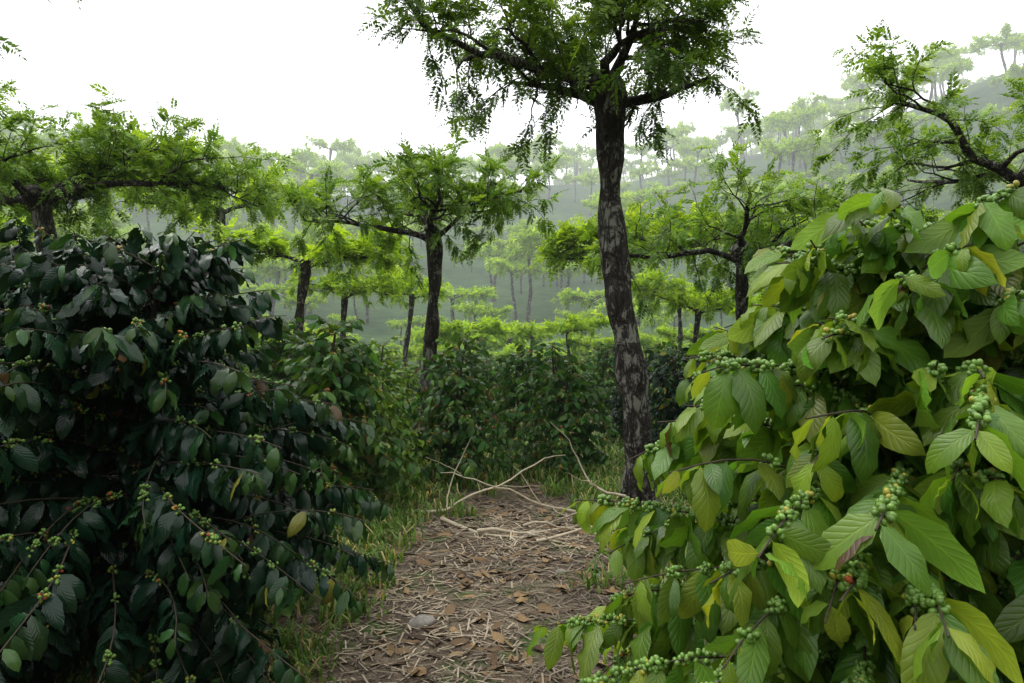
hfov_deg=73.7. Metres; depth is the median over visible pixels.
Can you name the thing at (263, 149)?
shade tree
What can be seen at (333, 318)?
shade tree
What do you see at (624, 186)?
shade tree
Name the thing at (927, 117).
shade tree
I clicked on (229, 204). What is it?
shade tree
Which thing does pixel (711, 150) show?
shade tree
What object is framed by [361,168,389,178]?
shade tree
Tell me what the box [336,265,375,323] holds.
shade tree
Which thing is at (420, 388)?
coffee bush
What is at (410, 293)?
shade tree
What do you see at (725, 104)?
shade tree
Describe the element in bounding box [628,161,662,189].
shade tree
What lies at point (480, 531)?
dead branches
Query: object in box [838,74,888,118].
shade tree
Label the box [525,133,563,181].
shade tree
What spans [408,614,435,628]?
stone
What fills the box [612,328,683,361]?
shade tree
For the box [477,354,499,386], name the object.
coffee bush
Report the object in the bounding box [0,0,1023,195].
sky
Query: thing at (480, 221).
shade tree
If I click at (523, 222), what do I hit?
shade tree
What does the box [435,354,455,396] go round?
coffee bush
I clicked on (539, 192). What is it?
shade tree
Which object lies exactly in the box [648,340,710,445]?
coffee bush
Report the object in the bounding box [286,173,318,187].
shade tree
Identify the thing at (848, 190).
shade tree
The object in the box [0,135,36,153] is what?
shade tree
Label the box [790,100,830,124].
shade tree
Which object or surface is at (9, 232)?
coffee bush
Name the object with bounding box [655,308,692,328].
shade tree
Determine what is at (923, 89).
shade tree
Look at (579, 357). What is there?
coffee bush
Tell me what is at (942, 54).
shade tree
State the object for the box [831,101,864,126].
shade tree
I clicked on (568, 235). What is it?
shade tree
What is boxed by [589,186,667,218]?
shade tree
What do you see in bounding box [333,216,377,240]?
shade tree
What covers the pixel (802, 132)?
shade tree
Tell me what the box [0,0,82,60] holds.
shade tree
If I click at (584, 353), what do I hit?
shade tree
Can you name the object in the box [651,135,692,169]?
shade tree
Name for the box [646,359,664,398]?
coffee bush
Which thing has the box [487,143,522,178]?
shade tree
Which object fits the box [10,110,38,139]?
shade tree
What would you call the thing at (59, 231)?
shade tree
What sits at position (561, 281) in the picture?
shade tree
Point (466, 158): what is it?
shade tree
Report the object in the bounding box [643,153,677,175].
shade tree
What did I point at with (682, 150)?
shade tree
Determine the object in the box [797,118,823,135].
shade tree
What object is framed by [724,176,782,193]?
shade tree
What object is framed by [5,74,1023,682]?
terrain
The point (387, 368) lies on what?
coffee bush
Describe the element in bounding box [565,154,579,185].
shade tree
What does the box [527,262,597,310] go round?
shade tree
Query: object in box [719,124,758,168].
shade tree
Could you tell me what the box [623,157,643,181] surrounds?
shade tree
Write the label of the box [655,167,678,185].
shade tree
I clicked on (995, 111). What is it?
shade tree
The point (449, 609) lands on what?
ground litter
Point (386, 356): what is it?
shade tree
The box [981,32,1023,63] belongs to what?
shade tree
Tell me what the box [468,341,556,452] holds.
coffee bush
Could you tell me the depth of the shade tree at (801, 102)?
251.25 m
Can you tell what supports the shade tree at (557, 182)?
on the terrain
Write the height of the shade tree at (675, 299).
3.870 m
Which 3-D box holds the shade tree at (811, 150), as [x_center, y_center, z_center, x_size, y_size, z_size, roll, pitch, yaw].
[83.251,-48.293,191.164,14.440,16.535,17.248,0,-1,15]
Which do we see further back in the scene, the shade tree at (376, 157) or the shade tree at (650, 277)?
the shade tree at (376, 157)
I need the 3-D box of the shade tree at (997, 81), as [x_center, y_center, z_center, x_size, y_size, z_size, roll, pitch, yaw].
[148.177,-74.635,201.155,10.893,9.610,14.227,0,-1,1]
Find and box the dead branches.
[421,421,626,557]
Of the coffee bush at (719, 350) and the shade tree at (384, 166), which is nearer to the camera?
the coffee bush at (719, 350)
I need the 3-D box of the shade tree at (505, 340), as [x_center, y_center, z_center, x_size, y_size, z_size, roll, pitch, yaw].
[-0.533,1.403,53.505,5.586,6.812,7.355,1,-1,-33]
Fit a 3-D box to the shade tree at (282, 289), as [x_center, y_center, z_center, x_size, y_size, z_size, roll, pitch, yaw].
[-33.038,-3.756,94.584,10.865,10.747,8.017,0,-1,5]
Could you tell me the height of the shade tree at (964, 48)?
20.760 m
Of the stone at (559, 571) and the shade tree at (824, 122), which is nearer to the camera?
the stone at (559, 571)
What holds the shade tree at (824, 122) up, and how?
on the terrain
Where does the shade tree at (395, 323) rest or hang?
on the terrain
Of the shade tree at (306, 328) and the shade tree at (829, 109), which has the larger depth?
the shade tree at (829, 109)
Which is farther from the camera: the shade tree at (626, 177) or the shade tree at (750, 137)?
the shade tree at (626, 177)
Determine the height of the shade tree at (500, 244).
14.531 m
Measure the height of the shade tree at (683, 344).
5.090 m
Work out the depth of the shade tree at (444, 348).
48.77 m
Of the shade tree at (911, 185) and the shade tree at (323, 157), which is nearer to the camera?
the shade tree at (911, 185)
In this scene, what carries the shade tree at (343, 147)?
on the terrain
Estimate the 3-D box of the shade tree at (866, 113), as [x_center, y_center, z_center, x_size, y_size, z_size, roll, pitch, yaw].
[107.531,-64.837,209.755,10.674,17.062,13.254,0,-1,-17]
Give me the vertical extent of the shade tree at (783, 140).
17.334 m
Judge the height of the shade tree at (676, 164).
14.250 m
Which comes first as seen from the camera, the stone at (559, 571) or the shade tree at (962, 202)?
the stone at (559, 571)
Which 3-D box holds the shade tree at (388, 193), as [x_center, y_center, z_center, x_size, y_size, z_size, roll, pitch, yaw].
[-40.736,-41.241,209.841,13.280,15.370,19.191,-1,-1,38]
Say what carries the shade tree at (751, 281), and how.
on the terrain
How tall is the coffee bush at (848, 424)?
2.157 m
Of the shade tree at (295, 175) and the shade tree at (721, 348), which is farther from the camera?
the shade tree at (295, 175)
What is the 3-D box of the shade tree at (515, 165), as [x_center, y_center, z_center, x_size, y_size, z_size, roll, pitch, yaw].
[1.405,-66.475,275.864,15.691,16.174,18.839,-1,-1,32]
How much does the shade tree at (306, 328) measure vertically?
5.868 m
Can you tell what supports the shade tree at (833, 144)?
on the terrain
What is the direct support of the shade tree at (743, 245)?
on the terrain
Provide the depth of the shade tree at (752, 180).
189.85 m
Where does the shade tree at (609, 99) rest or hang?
on the terrain
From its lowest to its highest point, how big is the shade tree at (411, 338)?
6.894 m
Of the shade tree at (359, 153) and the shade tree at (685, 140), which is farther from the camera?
the shade tree at (359, 153)
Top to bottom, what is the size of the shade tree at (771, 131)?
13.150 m
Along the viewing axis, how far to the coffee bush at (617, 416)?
11.04 m
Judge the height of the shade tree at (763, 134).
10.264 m
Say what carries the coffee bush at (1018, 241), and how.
on the terrain
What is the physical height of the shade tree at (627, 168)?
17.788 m
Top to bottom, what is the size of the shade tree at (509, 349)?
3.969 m
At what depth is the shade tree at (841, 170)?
175.04 m
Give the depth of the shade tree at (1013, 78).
188.44 m
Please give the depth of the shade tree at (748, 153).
373.37 m
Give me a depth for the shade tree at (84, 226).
133.77 m
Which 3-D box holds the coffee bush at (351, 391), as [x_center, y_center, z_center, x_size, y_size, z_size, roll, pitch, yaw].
[-1.817,0.730,6.551,1.961,1.988,1.914,0,-1,2]
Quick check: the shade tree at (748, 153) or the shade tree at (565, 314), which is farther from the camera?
the shade tree at (748, 153)
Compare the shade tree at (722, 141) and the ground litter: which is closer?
the ground litter
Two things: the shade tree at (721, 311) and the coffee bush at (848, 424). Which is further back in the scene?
the shade tree at (721, 311)
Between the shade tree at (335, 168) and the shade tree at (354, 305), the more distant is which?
the shade tree at (335, 168)
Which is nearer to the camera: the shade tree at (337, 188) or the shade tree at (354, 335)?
the shade tree at (354, 335)
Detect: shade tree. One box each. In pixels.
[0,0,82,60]
[0,78,302,254]
[0,120,41,144]
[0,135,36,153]
[0,149,73,252]
[0,209,93,252]
[1,206,25,216]
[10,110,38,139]
[33,127,98,158]
[54,148,66,162]
[72,202,133,224]
[78,120,114,134]
[78,223,95,237]
[86,110,322,354]
[87,227,145,253]
[91,216,142,235]
[112,210,131,223]
[138,192,152,231]
[150,205,242,237]
[182,214,423,358]
[199,150,234,168]
[201,149,231,166]
[213,134,282,178]
[217,196,259,262]
[222,145,277,170]
[231,220,269,237]
[239,255,326,319]
[239,280,311,318]
[241,334,309,351]
[242,175,296,228]
[245,144,271,154]
[252,219,302,308]
[255,236,348,314]
[258,327,327,351]
[261,216,345,315]
[263,126,567,458]
[276,153,317,184]
[276,156,347,183]
[279,144,330,179]
[279,291,327,322]
[280,168,321,179]
[283,263,409,372]
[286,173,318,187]
[303,134,359,194]
[303,322,328,331]
[307,150,347,166]
[315,176,348,192]
[326,159,357,210]
[327,312,356,323]
[327,333,361,349]
[329,286,372,318]
[332,153,367,167]
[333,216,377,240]
[336,146,362,160]
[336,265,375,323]
[336,332,358,337]
[339,162,374,201]
[348,152,388,170]
[349,179,398,217]
[355,229,412,248]
[356,0,767,510]
[361,158,395,173]
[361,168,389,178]
[362,181,402,215]
[363,149,395,164]
[375,349,401,361]
[382,216,424,265]
[385,319,414,344]
[386,342,402,350]
[387,265,452,367]
[388,349,418,362]
[399,316,443,327]
[400,342,441,378]
[403,213,456,226]
[410,325,437,359]
[411,326,451,352]
[419,283,497,320]
[420,315,462,326]
[420,315,510,361]
[438,321,501,365]
[438,342,477,354]
[442,152,476,169]
[451,301,492,323]
[453,173,470,185]
[457,164,482,174]
[457,225,491,259]
[462,241,516,301]
[464,207,492,227]
[465,153,506,207]
[466,234,518,300]
[474,156,496,170]
[474,300,513,320]
[479,141,514,181]
[483,256,546,320]
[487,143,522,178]
[488,350,501,366]
[489,337,564,350]
[491,318,529,350]
[493,342,562,359]
[496,175,545,222]
[499,166,532,194]
[501,157,531,179]
[501,319,553,360]
[502,225,552,321]
[502,252,534,293]
[504,216,549,262]
[512,150,543,178]
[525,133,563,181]
[526,153,570,201]
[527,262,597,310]
[530,193,772,391]
[539,150,557,183]
[539,249,574,291]
[540,308,610,361]
[543,343,592,365]
[550,287,605,335]
[553,174,579,184]
[554,308,597,320]
[557,146,589,183]
[558,334,614,360]
[560,142,590,183]
[562,172,586,202]
[562,350,595,362]
[564,160,594,181]
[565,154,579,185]
[565,156,593,174]
[565,213,602,284]
[567,166,597,174]
[573,332,601,339]
[574,168,599,215]
[577,138,890,358]
[581,188,635,220]
[584,147,596,161]
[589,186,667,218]
[594,298,669,326]
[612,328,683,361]
[620,170,637,182]
[620,181,633,192]
[622,163,637,180]
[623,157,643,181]
[624,141,652,180]
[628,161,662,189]
[631,175,654,180]
[631,259,660,298]
[631,260,726,348]
[633,299,664,321]
[640,313,673,338]
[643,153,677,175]
[643,280,735,342]
[645,180,691,208]
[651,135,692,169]
[653,322,725,343]
[653,336,684,353]
[654,122,690,187]
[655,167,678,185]
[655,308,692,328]
[666,155,697,188]
[667,135,709,145]
[670,119,696,170]
[674,135,718,182]
[675,141,700,155]
[679,149,718,161]
[680,157,713,199]
[684,342,732,359]
[688,148,715,158]
[694,234,772,313]
[697,170,725,193]
[701,134,729,154]
[704,310,722,326]
[712,174,753,205]
[715,83,760,158]
[718,182,787,207]
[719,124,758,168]
[720,178,748,193]
[724,126,762,159]
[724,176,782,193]
[727,144,763,155]
[728,289,776,319]
[735,135,758,154]
[745,129,773,157]
[748,274,765,294]
[752,143,764,153]
[754,114,769,136]
[756,135,808,198]
[761,104,829,168]
[762,103,807,165]
[763,128,830,183]
[764,124,793,143]
[764,202,950,256]
[770,128,812,143]
[775,136,831,189]
[779,171,829,220]
[783,147,832,190]
[787,129,808,139]
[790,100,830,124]
[791,90,827,134]
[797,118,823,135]
[800,19,1023,227]
[801,136,844,161]
[802,162,848,187]
[813,104,831,128]
[815,95,870,109]
[815,115,852,129]
[817,170,877,200]
[820,116,846,132]
[824,123,855,163]
[826,104,860,136]
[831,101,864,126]
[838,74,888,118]
[838,99,878,153]
[839,67,886,122]
[850,119,899,174]
[866,96,891,114]
[868,165,913,219]
[870,178,929,206]
[872,119,911,150]
[873,100,956,161]
[875,111,916,160]
[892,41,964,106]
[905,86,929,111]
[906,60,973,120]
[909,152,952,193]
[912,89,946,105]
[918,45,967,96]
[923,55,966,97]
[932,56,975,105]
[936,73,961,94]
[936,198,975,222]
[940,163,1019,196]
[947,74,996,88]
[965,21,1023,71]
[975,100,1023,149]
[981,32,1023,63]
[987,69,1018,100]
[989,151,1023,163]
[1001,62,1023,93]
[1004,31,1023,54]
[1005,75,1023,89]
[1008,136,1023,156]
[1011,159,1023,171]
[1016,35,1023,55]
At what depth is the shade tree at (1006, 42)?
218.81 m
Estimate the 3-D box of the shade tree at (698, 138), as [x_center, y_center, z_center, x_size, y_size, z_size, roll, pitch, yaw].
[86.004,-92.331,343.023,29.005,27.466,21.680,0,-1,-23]
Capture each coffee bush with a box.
[0,217,145,476]
[0,224,395,682]
[215,349,247,372]
[215,356,242,372]
[244,314,423,523]
[244,317,350,417]
[334,369,428,494]
[361,335,422,432]
[391,334,527,486]
[394,364,421,410]
[401,364,418,389]
[410,374,453,429]
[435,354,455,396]
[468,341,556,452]
[470,362,505,413]
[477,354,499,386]
[497,339,618,475]
[516,349,551,401]
[526,180,1023,682]
[539,358,595,422]
[576,342,620,415]
[577,351,602,384]
[596,366,655,445]
[644,347,700,446]
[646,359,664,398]
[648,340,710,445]
[705,349,720,367]
[1015,239,1023,247]
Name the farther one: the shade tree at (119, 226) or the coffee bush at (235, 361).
the shade tree at (119, 226)
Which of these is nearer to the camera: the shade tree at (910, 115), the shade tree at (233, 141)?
the shade tree at (910, 115)
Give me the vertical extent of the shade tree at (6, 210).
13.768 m
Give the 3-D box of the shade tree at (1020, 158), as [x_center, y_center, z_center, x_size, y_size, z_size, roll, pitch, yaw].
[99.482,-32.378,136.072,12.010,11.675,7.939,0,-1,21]
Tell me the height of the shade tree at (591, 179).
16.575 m
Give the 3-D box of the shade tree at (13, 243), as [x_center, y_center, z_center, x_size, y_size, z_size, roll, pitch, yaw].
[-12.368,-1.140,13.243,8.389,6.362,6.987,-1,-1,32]
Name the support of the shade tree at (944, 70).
on the terrain
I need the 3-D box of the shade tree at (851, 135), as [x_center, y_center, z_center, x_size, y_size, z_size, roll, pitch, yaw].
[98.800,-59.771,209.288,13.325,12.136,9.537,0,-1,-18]
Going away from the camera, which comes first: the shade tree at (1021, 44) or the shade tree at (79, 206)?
the shade tree at (79, 206)
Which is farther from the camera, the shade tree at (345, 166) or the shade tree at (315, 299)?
the shade tree at (345, 166)
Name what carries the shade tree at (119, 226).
on the terrain
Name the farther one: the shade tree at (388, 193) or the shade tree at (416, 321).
the shade tree at (388, 193)
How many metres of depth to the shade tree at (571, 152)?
307.06 m
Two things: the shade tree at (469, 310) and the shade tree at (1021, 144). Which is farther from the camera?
the shade tree at (1021, 144)
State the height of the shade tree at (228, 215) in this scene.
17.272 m
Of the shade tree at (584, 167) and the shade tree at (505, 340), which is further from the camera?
the shade tree at (584, 167)
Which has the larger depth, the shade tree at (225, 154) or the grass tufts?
the shade tree at (225, 154)
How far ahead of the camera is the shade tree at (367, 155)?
291.75 m
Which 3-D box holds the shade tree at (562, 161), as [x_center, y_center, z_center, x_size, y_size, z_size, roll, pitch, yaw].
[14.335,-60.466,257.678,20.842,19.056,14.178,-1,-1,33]
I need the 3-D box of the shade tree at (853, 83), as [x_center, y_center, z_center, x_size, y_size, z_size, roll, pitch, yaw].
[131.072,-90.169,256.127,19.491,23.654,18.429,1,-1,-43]
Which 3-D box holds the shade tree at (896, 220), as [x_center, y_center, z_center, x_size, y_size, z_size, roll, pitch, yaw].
[10.750,-1.120,21.982,6.731,7.083,4.822,0,-1,-16]
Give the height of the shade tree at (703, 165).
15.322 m
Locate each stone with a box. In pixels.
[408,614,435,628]
[556,569,565,573]
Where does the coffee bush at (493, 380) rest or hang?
on the terrain
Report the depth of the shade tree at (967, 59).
215.21 m
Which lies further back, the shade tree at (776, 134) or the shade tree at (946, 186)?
the shade tree at (776, 134)
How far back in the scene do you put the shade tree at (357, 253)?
15.60 m
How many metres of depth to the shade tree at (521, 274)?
147.16 m
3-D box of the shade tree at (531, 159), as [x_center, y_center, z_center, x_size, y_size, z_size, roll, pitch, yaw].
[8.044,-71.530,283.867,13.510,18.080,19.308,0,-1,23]
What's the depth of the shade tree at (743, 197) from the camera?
161.80 m
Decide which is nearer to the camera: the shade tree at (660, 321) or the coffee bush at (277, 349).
the coffee bush at (277, 349)
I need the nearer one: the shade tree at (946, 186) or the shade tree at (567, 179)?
the shade tree at (946, 186)
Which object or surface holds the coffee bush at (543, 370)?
on the terrain
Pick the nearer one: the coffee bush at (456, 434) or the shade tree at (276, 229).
the coffee bush at (456, 434)
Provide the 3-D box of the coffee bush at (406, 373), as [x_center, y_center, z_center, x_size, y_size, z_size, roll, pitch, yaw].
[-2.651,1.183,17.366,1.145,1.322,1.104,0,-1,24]
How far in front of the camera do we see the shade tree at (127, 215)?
153.18 m
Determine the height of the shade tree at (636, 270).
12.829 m
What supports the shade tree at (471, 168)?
on the terrain
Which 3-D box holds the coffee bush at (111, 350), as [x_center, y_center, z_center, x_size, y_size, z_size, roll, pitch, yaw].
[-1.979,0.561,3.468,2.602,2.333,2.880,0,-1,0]
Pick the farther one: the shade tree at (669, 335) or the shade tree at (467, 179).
the shade tree at (467, 179)
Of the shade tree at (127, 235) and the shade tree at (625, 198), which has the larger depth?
the shade tree at (625, 198)
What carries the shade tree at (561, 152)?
on the terrain
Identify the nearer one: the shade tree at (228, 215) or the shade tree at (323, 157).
the shade tree at (228, 215)
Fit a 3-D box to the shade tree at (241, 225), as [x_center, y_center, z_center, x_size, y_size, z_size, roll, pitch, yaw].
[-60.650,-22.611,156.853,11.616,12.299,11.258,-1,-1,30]
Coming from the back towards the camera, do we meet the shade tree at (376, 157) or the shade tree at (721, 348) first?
the shade tree at (376, 157)
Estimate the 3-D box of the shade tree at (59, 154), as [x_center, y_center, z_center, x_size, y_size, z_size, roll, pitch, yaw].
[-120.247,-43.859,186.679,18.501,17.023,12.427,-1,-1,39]
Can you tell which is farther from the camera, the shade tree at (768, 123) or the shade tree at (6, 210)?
the shade tree at (768, 123)
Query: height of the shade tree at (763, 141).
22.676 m
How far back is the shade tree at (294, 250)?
118.65 m
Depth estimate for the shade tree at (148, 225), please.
159.24 m
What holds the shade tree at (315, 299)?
on the terrain
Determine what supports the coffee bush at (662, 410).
on the terrain
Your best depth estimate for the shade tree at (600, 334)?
80.32 m
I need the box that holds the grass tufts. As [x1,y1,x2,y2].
[18,428,751,682]
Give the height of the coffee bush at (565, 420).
1.797 m
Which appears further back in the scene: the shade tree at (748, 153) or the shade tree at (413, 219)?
the shade tree at (748, 153)
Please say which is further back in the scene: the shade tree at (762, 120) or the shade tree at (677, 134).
the shade tree at (762, 120)
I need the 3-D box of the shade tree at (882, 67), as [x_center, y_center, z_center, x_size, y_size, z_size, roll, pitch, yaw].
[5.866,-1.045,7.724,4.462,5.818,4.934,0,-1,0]
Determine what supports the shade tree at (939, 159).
on the terrain
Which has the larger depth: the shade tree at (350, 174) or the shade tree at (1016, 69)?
the shade tree at (350, 174)
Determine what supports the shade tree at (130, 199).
on the terrain
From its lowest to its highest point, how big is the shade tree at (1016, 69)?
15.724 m
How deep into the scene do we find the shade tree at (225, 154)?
214.06 m
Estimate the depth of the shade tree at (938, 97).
313.59 m
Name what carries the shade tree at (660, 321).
on the terrain
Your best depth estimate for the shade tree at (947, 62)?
250.65 m
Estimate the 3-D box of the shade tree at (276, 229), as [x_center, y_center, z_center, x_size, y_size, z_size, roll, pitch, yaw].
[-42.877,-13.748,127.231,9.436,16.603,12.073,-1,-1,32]
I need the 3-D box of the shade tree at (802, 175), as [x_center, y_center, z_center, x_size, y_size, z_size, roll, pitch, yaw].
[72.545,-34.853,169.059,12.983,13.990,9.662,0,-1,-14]
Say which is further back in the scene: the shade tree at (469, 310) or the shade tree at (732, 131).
the shade tree at (732, 131)
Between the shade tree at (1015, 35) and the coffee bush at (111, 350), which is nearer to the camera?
the coffee bush at (111, 350)
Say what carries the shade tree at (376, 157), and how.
on the terrain
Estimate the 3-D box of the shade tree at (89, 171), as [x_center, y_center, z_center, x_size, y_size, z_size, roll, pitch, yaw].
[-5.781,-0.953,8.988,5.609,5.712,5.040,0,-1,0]
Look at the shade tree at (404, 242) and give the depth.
148.29 m
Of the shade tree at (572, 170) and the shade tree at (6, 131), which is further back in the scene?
the shade tree at (572, 170)
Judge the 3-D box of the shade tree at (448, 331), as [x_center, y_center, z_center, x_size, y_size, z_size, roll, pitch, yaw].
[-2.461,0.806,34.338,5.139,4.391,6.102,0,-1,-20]
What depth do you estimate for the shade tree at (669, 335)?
35.11 m
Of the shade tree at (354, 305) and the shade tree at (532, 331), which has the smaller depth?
the shade tree at (532, 331)
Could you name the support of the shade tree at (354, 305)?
on the terrain
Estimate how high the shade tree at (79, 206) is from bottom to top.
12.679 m
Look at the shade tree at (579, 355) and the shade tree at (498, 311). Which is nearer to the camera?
the shade tree at (579, 355)
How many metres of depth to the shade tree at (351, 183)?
206.92 m
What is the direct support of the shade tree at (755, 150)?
on the terrain
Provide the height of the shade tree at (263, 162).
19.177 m
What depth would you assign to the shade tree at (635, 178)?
377.95 m
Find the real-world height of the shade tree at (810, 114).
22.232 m
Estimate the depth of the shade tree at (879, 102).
287.98 m
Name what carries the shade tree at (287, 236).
on the terrain
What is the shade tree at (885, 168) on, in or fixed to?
on the terrain
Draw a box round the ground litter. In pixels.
[31,452,686,682]
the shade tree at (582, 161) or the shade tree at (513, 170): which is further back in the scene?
the shade tree at (582, 161)
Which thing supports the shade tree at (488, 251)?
on the terrain
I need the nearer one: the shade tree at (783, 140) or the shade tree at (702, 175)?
the shade tree at (783, 140)
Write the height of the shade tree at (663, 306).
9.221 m
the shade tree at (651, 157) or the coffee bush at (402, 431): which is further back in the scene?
the shade tree at (651, 157)
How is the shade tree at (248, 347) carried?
on the terrain
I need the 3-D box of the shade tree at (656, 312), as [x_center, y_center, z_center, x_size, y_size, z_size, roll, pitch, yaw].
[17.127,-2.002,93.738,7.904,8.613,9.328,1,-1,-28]
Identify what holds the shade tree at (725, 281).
on the terrain
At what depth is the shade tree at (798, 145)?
176.58 m
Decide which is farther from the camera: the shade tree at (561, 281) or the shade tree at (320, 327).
the shade tree at (561, 281)
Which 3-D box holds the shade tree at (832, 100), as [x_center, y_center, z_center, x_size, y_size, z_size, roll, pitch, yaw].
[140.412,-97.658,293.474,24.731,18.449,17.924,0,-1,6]
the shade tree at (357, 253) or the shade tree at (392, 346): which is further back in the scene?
the shade tree at (392, 346)
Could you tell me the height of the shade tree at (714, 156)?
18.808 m
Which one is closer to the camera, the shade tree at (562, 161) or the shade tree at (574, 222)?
the shade tree at (574, 222)
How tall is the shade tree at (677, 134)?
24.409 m
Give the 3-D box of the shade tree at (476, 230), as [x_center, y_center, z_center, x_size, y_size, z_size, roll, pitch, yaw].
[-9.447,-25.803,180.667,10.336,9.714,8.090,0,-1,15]
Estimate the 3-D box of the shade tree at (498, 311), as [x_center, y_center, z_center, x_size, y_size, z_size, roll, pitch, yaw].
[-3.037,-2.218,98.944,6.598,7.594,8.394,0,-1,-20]
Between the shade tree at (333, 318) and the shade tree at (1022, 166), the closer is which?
the shade tree at (333, 318)
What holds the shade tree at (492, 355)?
on the terrain
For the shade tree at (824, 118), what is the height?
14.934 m
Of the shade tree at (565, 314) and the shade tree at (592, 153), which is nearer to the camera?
the shade tree at (565, 314)
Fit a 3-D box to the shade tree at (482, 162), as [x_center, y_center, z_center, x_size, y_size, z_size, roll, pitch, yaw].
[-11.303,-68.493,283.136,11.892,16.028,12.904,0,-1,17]
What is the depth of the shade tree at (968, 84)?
292.41 m
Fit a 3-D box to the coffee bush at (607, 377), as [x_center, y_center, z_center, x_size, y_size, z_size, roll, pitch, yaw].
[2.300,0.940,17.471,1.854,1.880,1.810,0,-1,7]
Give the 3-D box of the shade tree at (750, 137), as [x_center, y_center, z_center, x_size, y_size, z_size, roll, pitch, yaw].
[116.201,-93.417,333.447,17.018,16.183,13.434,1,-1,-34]
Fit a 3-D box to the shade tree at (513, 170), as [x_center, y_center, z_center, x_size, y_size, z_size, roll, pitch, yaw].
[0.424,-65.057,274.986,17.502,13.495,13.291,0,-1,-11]
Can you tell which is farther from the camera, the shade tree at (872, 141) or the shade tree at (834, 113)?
the shade tree at (834, 113)
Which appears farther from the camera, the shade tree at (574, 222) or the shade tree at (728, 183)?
the shade tree at (728, 183)
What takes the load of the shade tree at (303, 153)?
on the terrain
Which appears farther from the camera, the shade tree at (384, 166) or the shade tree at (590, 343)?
the shade tree at (384, 166)
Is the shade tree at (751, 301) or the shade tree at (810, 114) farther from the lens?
the shade tree at (810, 114)
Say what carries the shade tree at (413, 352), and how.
on the terrain
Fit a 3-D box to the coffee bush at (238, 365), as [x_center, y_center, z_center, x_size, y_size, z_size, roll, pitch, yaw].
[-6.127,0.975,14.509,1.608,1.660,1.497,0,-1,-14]
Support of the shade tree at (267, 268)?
on the terrain
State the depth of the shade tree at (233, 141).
237.71 m
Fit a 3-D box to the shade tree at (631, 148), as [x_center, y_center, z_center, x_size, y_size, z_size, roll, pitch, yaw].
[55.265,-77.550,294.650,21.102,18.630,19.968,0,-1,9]
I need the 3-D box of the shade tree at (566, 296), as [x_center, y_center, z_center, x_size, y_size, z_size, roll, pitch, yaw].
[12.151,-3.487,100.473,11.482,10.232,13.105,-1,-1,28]
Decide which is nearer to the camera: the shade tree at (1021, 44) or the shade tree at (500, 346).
the shade tree at (500, 346)
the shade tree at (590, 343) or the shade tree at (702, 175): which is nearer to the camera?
the shade tree at (590, 343)
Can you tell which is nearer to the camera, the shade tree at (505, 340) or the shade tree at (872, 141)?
the shade tree at (505, 340)
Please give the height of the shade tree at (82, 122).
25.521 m
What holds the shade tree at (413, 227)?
on the terrain
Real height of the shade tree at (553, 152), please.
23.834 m
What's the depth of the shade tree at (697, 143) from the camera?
281.57 m
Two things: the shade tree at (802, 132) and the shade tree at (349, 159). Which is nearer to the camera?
the shade tree at (349, 159)
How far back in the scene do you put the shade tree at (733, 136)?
276.81 m
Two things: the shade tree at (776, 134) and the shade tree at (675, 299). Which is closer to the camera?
the shade tree at (675, 299)
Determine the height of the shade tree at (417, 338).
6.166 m
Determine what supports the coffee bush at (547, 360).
on the terrain
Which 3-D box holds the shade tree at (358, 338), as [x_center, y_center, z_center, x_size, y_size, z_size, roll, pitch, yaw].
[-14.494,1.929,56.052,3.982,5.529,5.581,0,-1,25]
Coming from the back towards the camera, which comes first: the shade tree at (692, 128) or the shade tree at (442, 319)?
the shade tree at (692, 128)
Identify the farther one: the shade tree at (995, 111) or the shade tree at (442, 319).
the shade tree at (995, 111)
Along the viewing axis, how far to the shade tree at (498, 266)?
123.52 m
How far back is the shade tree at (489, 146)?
323.47 m
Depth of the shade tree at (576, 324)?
28.01 m
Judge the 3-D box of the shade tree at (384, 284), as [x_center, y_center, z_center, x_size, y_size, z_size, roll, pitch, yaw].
[-5.294,-0.235,22.076,4.262,4.881,2.686,0,-1,-2]
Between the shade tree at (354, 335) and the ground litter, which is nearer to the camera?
the ground litter
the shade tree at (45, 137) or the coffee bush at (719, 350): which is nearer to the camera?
the coffee bush at (719, 350)
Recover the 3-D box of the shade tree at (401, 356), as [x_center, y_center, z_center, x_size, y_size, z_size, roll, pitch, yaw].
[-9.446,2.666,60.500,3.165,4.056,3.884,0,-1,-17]
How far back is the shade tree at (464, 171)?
287.75 m
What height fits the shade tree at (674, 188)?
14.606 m
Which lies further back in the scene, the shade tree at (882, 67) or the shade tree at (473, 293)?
the shade tree at (473, 293)
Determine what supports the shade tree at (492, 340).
on the terrain
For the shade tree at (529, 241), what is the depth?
117.64 m
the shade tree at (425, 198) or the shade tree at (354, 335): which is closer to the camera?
the shade tree at (425, 198)
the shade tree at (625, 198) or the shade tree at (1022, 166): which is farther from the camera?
the shade tree at (625, 198)
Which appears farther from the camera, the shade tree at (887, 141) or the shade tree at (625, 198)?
the shade tree at (887, 141)
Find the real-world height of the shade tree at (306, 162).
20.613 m
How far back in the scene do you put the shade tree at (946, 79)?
247.78 m
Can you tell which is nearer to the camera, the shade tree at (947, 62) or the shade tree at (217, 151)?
the shade tree at (217, 151)
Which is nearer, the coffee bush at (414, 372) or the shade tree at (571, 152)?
the coffee bush at (414, 372)
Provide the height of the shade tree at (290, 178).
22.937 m

